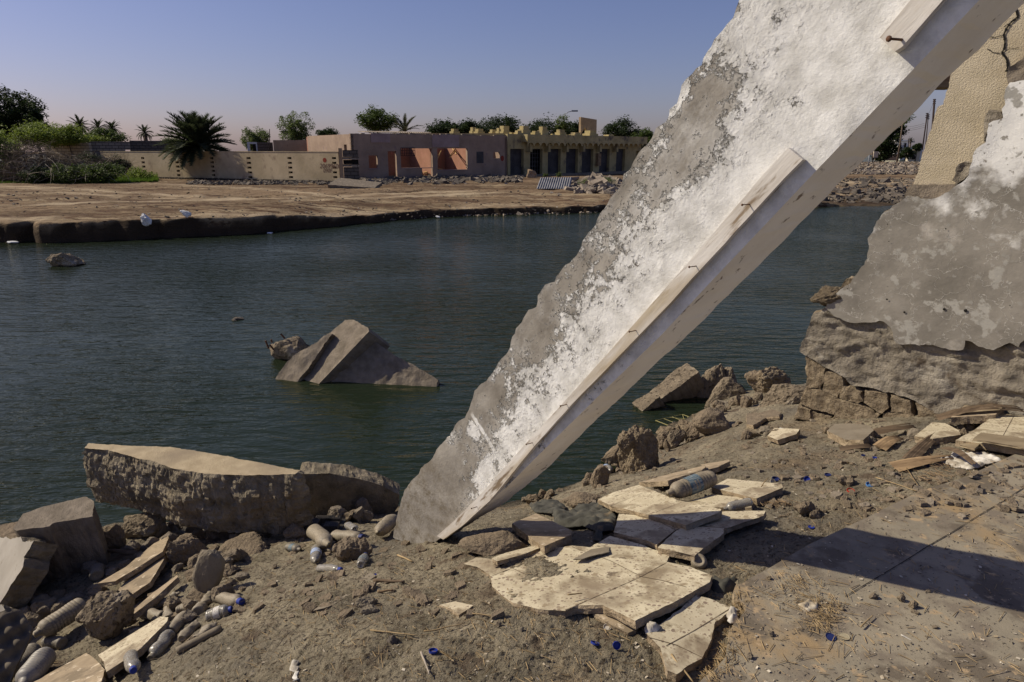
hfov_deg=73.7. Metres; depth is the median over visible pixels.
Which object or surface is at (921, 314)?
ruined wall
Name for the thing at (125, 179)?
grass
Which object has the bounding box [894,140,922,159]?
villa
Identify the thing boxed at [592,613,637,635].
floor tile
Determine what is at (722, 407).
stone
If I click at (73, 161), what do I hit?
dead brush
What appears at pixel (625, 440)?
rubble chunk
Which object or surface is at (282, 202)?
stones
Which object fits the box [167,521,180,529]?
stone
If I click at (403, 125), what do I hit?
date palm
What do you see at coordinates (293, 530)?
rock
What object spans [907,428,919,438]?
stone
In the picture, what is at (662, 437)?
rock
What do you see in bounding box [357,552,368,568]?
plastic bottle
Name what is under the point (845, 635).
bottle cap
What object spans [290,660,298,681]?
torn paper
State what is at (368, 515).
stone
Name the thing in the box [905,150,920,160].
gate wall
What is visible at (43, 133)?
shrub
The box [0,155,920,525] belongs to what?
water
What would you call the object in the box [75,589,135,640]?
rock
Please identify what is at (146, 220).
white bag
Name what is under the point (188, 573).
stone
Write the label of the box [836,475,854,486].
stone
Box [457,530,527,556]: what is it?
rock
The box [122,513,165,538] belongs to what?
rock
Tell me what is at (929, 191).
footing block
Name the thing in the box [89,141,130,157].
block wall
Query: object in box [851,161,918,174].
rubble
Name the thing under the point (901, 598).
pebble
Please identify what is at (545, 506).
cloth
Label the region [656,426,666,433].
stone
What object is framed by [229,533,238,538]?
stone
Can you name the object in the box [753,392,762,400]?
stone
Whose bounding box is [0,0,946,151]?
sky
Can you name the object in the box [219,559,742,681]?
straw litter
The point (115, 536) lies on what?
rock
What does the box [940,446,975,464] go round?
palm leaf
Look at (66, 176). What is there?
shrub
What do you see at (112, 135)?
broadleaf tree
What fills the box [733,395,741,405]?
stone
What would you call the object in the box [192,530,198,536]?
stone
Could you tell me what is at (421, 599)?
rubble bits
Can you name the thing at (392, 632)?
stick
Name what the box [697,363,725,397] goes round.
boulder
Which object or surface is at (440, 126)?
broadleaf tree
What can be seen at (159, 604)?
stone
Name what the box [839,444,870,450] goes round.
palm leaf
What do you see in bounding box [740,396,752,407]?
stone
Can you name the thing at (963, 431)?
stone
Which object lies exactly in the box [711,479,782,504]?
floor tile
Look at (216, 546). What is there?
stone
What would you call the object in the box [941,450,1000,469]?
torn paper
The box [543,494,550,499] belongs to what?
stone
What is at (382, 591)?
stick
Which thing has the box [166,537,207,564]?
rock
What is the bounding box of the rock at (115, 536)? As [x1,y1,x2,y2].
[103,524,125,548]
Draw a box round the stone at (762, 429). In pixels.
[759,426,770,433]
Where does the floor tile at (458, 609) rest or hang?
on the ground at (752, 547)
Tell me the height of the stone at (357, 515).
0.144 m
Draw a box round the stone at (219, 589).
[211,583,234,598]
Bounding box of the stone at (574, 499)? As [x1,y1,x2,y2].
[561,492,598,507]
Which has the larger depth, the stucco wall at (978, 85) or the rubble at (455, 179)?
the rubble at (455, 179)
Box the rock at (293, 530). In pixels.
[283,522,307,538]
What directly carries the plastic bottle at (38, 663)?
on the ground at (752, 547)
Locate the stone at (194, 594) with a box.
[186,588,205,600]
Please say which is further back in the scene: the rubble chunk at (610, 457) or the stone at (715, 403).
the stone at (715, 403)
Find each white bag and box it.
[140,213,151,225]
[180,210,191,217]
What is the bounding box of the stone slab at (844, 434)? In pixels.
[827,423,874,445]
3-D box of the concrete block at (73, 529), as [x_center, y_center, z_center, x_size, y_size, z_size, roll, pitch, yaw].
[-2.760,1.256,4.231,0.456,0.476,0.306,-6,17,-21]
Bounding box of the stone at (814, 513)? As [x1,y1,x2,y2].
[809,509,820,518]
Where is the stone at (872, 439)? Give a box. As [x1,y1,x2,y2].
[869,436,875,443]
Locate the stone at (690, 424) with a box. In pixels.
[688,422,693,428]
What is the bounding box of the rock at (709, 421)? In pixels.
[692,407,730,435]
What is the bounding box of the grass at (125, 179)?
[0,173,158,183]
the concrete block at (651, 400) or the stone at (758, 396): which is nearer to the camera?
the stone at (758, 396)
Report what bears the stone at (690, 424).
on the ground at (752, 547)
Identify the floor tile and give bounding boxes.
[34,653,107,681]
[97,537,169,586]
[98,616,169,677]
[119,556,166,597]
[439,601,472,616]
[492,545,539,564]
[512,513,571,553]
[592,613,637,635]
[639,465,705,486]
[687,494,753,510]
[701,460,729,472]
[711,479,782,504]
[768,428,799,443]
[914,422,960,444]
[951,405,1004,424]
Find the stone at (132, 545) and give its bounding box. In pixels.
[122,540,140,549]
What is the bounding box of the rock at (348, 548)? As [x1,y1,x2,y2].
[332,536,372,560]
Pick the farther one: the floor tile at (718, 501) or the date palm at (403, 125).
the date palm at (403, 125)
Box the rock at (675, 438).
[667,429,686,448]
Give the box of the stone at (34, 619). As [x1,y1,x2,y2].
[24,611,41,627]
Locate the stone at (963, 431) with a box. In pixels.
[960,428,968,434]
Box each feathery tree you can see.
[240,126,270,150]
[275,110,315,139]
[553,114,570,134]
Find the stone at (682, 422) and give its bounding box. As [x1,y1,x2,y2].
[678,419,688,425]
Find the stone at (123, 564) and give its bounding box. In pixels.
[116,558,131,569]
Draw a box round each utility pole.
[922,113,928,149]
[925,114,929,144]
[931,99,935,128]
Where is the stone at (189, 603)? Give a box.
[181,598,196,609]
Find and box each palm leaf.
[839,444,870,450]
[873,423,915,435]
[902,432,935,458]
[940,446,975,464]
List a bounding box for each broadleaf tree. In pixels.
[0,83,48,151]
[23,108,50,160]
[85,127,131,141]
[85,134,110,142]
[315,126,340,135]
[354,104,401,132]
[423,117,464,132]
[446,117,488,132]
[478,112,521,132]
[521,112,577,134]
[567,120,584,133]
[598,114,641,136]
[628,127,653,149]
[870,124,909,161]
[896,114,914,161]
[899,146,916,161]
[911,143,921,160]
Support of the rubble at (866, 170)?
on the bank
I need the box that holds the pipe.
[175,625,221,653]
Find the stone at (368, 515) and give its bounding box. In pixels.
[363,510,373,522]
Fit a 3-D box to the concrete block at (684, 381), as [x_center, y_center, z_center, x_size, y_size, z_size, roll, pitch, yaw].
[1.823,0.643,7.758,0.760,0.460,0.492,-19,41,17]
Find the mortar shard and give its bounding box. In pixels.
[572,547,609,559]
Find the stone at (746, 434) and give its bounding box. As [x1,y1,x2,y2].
[740,430,752,439]
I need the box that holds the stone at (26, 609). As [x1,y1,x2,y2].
[18,606,31,613]
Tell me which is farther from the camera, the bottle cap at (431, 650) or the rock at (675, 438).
the rock at (675, 438)
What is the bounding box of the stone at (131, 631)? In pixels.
[128,627,140,634]
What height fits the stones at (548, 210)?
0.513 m
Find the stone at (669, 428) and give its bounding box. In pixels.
[666,426,675,431]
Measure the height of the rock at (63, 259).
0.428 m
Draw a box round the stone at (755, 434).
[750,430,760,436]
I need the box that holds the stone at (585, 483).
[582,480,588,486]
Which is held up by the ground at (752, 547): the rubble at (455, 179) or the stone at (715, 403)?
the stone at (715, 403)
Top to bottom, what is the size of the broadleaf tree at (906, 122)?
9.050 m
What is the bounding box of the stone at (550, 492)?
[546,489,554,495]
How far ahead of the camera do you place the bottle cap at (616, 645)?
2.32 m
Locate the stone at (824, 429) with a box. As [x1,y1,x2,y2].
[822,427,828,433]
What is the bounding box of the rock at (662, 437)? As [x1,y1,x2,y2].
[656,433,666,448]
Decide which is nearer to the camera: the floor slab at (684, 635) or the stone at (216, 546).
the floor slab at (684, 635)
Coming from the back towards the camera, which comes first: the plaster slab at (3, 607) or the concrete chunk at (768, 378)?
the concrete chunk at (768, 378)
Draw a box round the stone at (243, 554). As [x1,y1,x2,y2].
[239,549,248,560]
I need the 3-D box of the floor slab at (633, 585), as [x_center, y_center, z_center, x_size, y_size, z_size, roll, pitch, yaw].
[0.288,0.969,2.785,1.004,0.032,0.838,-5,4,0]
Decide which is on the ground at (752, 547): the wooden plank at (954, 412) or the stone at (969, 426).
the stone at (969, 426)
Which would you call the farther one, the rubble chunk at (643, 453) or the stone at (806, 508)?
the rubble chunk at (643, 453)
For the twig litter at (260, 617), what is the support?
on the ground at (752, 547)
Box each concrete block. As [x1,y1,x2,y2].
[0,521,17,536]
[13,497,110,586]
[632,390,664,410]
[649,363,704,401]
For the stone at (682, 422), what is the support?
on the ground at (752, 547)
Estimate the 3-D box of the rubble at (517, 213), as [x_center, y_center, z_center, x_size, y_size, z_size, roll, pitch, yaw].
[-0.543,-5.416,29.244,10.311,0.231,1.251,-6,17,-21]
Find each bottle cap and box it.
[429,648,437,653]
[613,641,620,649]
[838,633,849,639]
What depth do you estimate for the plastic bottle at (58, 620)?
3.47 m
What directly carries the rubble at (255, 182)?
on the bank
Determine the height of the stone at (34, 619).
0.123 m
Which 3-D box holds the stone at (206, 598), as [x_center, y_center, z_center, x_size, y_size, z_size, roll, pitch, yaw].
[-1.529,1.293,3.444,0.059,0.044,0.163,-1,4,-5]
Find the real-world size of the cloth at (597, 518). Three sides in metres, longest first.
0.999 x 0.372 x 0.050 m
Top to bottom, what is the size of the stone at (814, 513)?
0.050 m
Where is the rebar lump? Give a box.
[265,333,309,359]
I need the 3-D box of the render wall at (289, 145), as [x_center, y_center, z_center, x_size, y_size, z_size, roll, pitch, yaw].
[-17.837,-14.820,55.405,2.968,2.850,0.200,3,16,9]
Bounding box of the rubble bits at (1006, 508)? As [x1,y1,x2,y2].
[552,416,1023,517]
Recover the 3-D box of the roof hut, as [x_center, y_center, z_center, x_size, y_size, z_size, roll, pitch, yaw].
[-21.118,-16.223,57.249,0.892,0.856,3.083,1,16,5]
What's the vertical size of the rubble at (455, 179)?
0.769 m
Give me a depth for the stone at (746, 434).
5.21 m
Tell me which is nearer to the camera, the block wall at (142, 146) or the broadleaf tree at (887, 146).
the block wall at (142, 146)
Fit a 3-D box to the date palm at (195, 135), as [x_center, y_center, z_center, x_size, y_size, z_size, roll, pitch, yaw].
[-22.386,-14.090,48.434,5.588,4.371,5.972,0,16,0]
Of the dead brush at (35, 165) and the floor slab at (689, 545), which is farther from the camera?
the dead brush at (35, 165)
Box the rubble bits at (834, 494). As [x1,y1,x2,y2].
[592,419,1023,519]
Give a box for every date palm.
[66,114,92,134]
[88,118,107,131]
[101,121,119,141]
[135,124,153,140]
[151,110,235,170]
[389,113,422,131]
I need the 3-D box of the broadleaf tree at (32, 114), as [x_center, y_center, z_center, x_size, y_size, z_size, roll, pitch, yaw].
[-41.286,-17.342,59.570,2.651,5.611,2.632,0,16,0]
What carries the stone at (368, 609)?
on the ground at (752, 547)
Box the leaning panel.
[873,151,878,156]
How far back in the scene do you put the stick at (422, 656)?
2.23 m
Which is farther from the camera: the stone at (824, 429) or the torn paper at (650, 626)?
the stone at (824, 429)
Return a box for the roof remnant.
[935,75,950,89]
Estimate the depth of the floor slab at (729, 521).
3.18 m
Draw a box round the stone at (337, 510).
[327,505,346,516]
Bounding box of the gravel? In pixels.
[30,418,1022,681]
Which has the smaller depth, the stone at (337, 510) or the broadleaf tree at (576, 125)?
the stone at (337, 510)
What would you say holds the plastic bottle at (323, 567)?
on the ground at (752, 547)
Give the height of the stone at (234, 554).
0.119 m
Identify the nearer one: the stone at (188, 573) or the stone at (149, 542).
the stone at (188, 573)
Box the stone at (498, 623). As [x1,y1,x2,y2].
[495,621,501,627]
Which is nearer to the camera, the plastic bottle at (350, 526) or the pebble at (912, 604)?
the pebble at (912, 604)
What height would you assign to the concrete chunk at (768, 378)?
0.252 m
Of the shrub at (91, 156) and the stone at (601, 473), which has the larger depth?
the shrub at (91, 156)
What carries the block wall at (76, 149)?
on the bank
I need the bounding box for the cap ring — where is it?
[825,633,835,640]
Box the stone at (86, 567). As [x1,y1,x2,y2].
[80,559,99,573]
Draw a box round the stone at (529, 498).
[524,494,537,503]
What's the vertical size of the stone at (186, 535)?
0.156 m
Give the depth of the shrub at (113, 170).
42.48 m
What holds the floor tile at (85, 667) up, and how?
on the ground at (752, 547)
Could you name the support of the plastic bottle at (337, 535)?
on the ground at (752, 547)
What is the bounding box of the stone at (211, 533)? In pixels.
[206,531,219,540]
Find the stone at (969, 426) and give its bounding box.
[963,424,974,429]
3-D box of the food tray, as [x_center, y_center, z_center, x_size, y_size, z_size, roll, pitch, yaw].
[-1.244,1.184,4.421,0.300,0.048,0.170,0,16,0]
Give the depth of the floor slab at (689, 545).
2.98 m
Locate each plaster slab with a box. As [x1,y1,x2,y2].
[0,536,58,608]
[0,604,11,611]
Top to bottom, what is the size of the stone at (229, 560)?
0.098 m
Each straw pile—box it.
[694,584,752,681]
[745,561,855,634]
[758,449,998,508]
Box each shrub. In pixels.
[0,129,27,179]
[1,118,70,157]
[17,162,59,183]
[43,162,96,183]
[50,122,92,159]
[69,151,100,166]
[77,160,126,182]
[109,153,133,171]
[118,166,157,178]
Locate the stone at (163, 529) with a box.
[155,523,171,536]
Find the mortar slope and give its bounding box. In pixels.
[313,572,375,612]
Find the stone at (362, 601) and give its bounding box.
[355,596,377,607]
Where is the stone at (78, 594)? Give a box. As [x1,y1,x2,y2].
[64,591,84,598]
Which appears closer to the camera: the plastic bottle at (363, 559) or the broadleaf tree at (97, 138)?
the plastic bottle at (363, 559)
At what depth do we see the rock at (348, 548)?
3.54 m
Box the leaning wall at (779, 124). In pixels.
[393,0,1023,543]
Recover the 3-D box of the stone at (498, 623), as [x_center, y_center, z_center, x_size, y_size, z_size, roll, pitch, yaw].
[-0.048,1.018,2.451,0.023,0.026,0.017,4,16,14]
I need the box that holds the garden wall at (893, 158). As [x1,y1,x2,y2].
[874,154,898,160]
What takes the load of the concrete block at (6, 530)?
on the ground at (752, 547)
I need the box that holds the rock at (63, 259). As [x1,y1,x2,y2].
[45,253,84,265]
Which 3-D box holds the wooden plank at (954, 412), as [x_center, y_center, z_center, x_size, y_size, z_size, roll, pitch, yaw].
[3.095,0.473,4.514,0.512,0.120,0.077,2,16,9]
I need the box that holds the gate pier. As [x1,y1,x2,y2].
[338,148,359,179]
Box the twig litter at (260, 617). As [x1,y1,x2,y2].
[55,550,391,663]
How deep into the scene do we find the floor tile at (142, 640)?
3.06 m
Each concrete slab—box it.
[81,443,312,534]
[300,461,399,517]
[328,178,381,188]
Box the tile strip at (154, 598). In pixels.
[132,575,179,619]
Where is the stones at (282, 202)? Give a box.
[2,184,600,217]
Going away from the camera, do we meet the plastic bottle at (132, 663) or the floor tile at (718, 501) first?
the plastic bottle at (132, 663)
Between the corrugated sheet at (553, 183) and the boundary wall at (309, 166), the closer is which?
the corrugated sheet at (553, 183)
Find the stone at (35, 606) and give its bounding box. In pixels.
[30,597,56,612]
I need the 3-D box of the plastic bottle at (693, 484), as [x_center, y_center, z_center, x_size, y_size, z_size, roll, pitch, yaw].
[0.962,0.778,3.678,0.309,0.100,0.106,-12,19,-24]
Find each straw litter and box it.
[39,417,1023,681]
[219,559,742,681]
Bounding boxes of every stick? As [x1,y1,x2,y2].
[370,629,417,635]
[373,578,404,582]
[377,589,392,592]
[397,554,412,561]
[420,651,428,674]
[424,622,464,631]
[670,653,693,681]
[875,477,915,490]
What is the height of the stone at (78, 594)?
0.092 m
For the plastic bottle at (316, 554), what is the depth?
3.68 m
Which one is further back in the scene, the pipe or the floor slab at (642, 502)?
the floor slab at (642, 502)
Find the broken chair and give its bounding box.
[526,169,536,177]
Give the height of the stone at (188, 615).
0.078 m
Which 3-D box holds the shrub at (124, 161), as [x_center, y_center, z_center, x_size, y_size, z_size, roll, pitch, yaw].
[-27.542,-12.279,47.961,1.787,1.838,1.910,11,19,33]
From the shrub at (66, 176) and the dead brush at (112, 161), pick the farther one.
the dead brush at (112, 161)
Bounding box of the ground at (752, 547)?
[12,383,1011,681]
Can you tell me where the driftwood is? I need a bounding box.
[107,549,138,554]
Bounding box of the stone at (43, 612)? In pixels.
[35,605,51,618]
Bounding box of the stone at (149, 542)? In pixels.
[140,537,159,550]
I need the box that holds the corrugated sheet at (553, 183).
[537,177,571,188]
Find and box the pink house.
[306,131,506,177]
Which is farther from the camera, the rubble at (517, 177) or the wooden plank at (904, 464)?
the rubble at (517, 177)
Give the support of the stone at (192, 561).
on the ground at (752, 547)
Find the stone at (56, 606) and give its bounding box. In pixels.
[51,601,64,613]
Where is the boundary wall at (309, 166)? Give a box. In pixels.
[100,151,339,181]
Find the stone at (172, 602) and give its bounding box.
[163,595,180,611]
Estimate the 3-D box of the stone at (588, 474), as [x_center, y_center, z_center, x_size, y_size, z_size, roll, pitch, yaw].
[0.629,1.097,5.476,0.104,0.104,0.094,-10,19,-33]
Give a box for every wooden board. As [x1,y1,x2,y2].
[959,443,979,450]
[972,432,1023,449]
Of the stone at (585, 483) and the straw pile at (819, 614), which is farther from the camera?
the stone at (585, 483)
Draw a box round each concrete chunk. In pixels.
[744,370,790,392]
[757,366,787,390]
[758,383,805,406]
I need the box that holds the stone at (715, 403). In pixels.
[711,400,723,407]
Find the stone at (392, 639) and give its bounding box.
[387,635,396,644]
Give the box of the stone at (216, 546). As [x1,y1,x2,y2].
[208,543,219,550]
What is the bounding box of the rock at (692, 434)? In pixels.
[685,428,699,442]
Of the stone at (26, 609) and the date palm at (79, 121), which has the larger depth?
the date palm at (79, 121)
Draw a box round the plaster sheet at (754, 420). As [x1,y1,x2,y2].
[746,409,781,428]
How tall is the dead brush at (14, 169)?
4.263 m
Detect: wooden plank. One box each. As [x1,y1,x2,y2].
[887,455,953,471]
[935,403,1023,420]
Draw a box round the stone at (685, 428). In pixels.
[680,424,688,431]
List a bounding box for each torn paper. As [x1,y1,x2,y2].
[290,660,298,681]
[644,621,660,633]
[725,606,738,622]
[797,599,817,612]
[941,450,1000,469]
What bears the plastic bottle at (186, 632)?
on the ground at (752, 547)
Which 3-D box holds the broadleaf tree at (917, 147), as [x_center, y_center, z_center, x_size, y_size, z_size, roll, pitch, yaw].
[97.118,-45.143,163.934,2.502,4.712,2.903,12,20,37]
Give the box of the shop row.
[390,117,647,175]
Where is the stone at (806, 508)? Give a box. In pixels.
[793,501,815,514]
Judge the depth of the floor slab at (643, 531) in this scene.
3.22 m
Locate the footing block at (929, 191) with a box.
[905,184,955,198]
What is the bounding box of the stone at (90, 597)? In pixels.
[86,595,94,603]
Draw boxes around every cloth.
[529,499,566,512]
[552,502,617,540]
[711,575,736,592]
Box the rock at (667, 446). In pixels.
[663,439,670,451]
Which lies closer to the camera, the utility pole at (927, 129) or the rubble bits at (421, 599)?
the rubble bits at (421, 599)
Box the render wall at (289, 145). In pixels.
[273,140,306,150]
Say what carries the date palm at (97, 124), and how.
on the bank
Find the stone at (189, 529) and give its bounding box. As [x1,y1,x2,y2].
[185,527,202,532]
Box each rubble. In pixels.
[186,179,332,184]
[359,173,523,184]
[361,175,523,184]
[389,211,597,220]
[550,172,622,195]
[823,175,914,203]
[828,178,914,202]
[848,161,919,174]
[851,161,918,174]
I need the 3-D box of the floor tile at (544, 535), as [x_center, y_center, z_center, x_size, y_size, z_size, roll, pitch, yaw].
[0.147,0.967,3.478,0.296,0.036,0.966,-4,-6,0]
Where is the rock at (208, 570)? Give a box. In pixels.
[192,549,225,592]
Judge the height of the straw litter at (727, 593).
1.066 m
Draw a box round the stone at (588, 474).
[584,472,591,477]
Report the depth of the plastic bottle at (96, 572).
4.04 m
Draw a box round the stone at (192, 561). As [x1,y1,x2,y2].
[187,554,198,568]
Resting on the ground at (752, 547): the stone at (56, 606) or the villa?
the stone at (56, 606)
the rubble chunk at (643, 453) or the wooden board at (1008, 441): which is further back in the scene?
the rubble chunk at (643, 453)
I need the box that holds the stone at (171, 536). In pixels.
[159,531,177,541]
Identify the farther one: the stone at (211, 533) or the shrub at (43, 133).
the shrub at (43, 133)
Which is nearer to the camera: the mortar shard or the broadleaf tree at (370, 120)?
the mortar shard
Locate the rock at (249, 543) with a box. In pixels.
[218,531,267,554]
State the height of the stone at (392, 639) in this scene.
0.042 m
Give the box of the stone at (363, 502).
[354,497,372,511]
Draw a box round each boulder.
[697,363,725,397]
[705,377,745,406]
[725,367,736,380]
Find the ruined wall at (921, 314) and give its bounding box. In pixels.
[793,58,1023,419]
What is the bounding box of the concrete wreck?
[276,320,439,386]
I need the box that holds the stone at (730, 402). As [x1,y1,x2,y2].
[728,398,734,405]
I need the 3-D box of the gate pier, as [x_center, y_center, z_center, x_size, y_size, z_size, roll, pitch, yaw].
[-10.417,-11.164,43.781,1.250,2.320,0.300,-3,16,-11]
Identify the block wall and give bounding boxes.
[44,143,92,165]
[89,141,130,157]
[129,141,172,150]
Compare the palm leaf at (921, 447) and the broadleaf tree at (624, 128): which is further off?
the broadleaf tree at (624, 128)
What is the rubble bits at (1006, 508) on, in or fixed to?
on the ground at (752, 547)
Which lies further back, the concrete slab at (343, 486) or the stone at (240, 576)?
the concrete slab at (343, 486)
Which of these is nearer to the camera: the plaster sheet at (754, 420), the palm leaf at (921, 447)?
the palm leaf at (921, 447)
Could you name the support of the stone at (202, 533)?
on the ground at (752, 547)
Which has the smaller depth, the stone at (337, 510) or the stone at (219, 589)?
the stone at (219, 589)
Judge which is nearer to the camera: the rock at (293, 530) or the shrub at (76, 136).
the rock at (293, 530)
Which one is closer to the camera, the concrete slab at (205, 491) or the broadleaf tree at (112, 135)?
the concrete slab at (205, 491)
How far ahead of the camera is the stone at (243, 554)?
3.98 m
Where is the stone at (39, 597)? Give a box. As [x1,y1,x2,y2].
[29,594,51,604]
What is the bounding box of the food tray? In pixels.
[304,515,345,532]
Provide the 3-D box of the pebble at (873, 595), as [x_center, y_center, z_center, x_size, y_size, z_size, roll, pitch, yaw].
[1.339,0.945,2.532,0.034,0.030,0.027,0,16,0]
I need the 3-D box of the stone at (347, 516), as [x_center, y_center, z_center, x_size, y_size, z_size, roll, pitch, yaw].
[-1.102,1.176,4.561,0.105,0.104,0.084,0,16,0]
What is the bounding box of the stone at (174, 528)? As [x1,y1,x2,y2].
[171,525,182,534]
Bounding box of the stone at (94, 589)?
[87,583,106,595]
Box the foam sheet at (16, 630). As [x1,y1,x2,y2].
[0,608,32,681]
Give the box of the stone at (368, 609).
[360,604,378,614]
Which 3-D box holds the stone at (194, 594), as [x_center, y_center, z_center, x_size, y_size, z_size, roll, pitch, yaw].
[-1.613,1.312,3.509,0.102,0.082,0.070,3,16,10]
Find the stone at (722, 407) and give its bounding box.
[715,405,726,411]
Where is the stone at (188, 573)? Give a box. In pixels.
[184,568,193,581]
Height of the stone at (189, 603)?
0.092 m
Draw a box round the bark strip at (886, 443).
[873,435,903,450]
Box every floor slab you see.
[464,536,712,628]
[598,485,721,529]
[614,514,678,550]
[646,595,729,681]
[658,527,725,560]
[698,511,765,532]
[955,414,1023,455]
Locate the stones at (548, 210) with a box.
[9,187,603,216]
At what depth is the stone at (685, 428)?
6.42 m
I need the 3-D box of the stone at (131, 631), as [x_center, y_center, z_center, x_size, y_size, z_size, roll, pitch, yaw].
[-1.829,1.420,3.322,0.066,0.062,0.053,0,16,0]
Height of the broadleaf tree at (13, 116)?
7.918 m
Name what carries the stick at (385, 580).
on the ground at (752, 547)
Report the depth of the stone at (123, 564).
4.11 m
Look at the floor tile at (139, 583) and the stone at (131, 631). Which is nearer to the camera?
the stone at (131, 631)
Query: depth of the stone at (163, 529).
4.66 m
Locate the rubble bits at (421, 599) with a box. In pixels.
[33,522,504,619]
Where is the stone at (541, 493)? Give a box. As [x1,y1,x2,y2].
[538,489,545,498]
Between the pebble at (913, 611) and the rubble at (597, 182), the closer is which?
the pebble at (913, 611)
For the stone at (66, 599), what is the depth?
3.85 m
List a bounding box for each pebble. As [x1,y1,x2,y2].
[746,652,752,659]
[869,592,877,598]
[897,594,905,602]
[908,600,918,608]
[910,609,918,614]
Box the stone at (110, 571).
[105,567,118,575]
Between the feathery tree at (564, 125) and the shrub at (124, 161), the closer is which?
the shrub at (124, 161)
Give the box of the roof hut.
[247,142,272,150]
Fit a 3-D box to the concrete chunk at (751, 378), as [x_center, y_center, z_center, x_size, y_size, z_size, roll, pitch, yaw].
[2.680,0.476,7.144,0.474,0.378,0.230,10,19,33]
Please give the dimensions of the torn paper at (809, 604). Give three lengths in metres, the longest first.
0.087 x 0.061 x 0.022 m
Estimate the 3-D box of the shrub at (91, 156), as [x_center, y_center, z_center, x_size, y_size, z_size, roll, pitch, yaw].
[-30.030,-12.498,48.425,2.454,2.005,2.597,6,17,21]
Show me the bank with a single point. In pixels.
(36, 222)
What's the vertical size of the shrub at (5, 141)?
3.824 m
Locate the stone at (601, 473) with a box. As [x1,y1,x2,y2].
[590,464,610,487]
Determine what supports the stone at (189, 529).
on the ground at (752, 547)
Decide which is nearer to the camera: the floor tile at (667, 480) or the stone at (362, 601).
the stone at (362, 601)
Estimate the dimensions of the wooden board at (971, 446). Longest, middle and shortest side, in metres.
0.358 x 0.249 x 0.013 m
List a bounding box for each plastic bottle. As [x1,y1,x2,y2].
[15,643,41,674]
[15,647,56,681]
[33,598,85,637]
[41,635,67,649]
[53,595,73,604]
[89,563,104,581]
[123,649,140,673]
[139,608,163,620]
[147,629,174,661]
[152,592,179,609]
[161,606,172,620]
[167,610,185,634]
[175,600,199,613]
[178,620,199,641]
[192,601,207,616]
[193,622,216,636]
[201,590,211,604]
[205,604,232,621]
[211,592,244,605]
[285,543,301,551]
[306,524,332,548]
[310,544,321,563]
[316,564,342,571]
[322,545,332,552]
[331,530,365,541]
[344,522,358,530]
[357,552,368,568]
[374,514,396,535]
[604,464,613,472]
[666,470,717,498]
[691,553,706,568]
[723,498,752,510]
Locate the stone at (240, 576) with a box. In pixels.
[235,572,249,581]
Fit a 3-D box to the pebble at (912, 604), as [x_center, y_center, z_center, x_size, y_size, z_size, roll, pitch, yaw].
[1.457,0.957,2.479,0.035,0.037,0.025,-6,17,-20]
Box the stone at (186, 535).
[176,533,193,539]
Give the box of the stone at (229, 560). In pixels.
[224,557,233,564]
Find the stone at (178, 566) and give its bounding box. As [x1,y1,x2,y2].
[172,563,183,572]
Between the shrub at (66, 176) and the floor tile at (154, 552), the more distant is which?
the shrub at (66, 176)
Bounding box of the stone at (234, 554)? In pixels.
[221,548,239,562]
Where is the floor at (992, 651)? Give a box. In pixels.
[700,454,1023,681]
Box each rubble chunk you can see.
[601,444,618,463]
[617,425,659,473]
[617,430,635,455]
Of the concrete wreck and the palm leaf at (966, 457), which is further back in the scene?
the concrete wreck
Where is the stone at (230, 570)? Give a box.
[223,563,236,576]
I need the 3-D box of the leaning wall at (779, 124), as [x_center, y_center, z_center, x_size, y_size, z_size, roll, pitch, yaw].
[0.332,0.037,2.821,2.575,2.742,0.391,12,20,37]
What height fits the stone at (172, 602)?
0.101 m
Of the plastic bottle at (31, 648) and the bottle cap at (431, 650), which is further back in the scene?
the plastic bottle at (31, 648)
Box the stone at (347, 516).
[342,509,354,522]
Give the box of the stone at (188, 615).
[181,608,196,622]
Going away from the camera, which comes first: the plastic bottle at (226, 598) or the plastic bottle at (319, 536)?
the plastic bottle at (226, 598)
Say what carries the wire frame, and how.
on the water
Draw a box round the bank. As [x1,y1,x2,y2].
[0,152,922,242]
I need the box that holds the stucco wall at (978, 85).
[914,3,1023,184]
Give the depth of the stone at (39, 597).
3.86 m
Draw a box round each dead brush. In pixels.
[0,130,67,182]
[1,145,81,183]
[27,150,110,180]
[41,149,125,183]
[83,150,142,175]
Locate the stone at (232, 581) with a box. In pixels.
[225,578,238,585]
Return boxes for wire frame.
[655,414,688,424]
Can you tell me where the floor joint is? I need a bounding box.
[845,487,1023,596]
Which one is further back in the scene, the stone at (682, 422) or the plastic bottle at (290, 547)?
the stone at (682, 422)
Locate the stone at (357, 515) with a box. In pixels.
[351,506,364,522]
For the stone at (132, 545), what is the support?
on the ground at (752, 547)
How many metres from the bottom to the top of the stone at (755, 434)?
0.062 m
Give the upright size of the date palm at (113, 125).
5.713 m
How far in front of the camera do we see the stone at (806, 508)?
3.27 m
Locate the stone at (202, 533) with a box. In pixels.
[197,530,206,538]
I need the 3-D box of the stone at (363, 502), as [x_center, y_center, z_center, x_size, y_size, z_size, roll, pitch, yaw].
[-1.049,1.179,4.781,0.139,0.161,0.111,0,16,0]

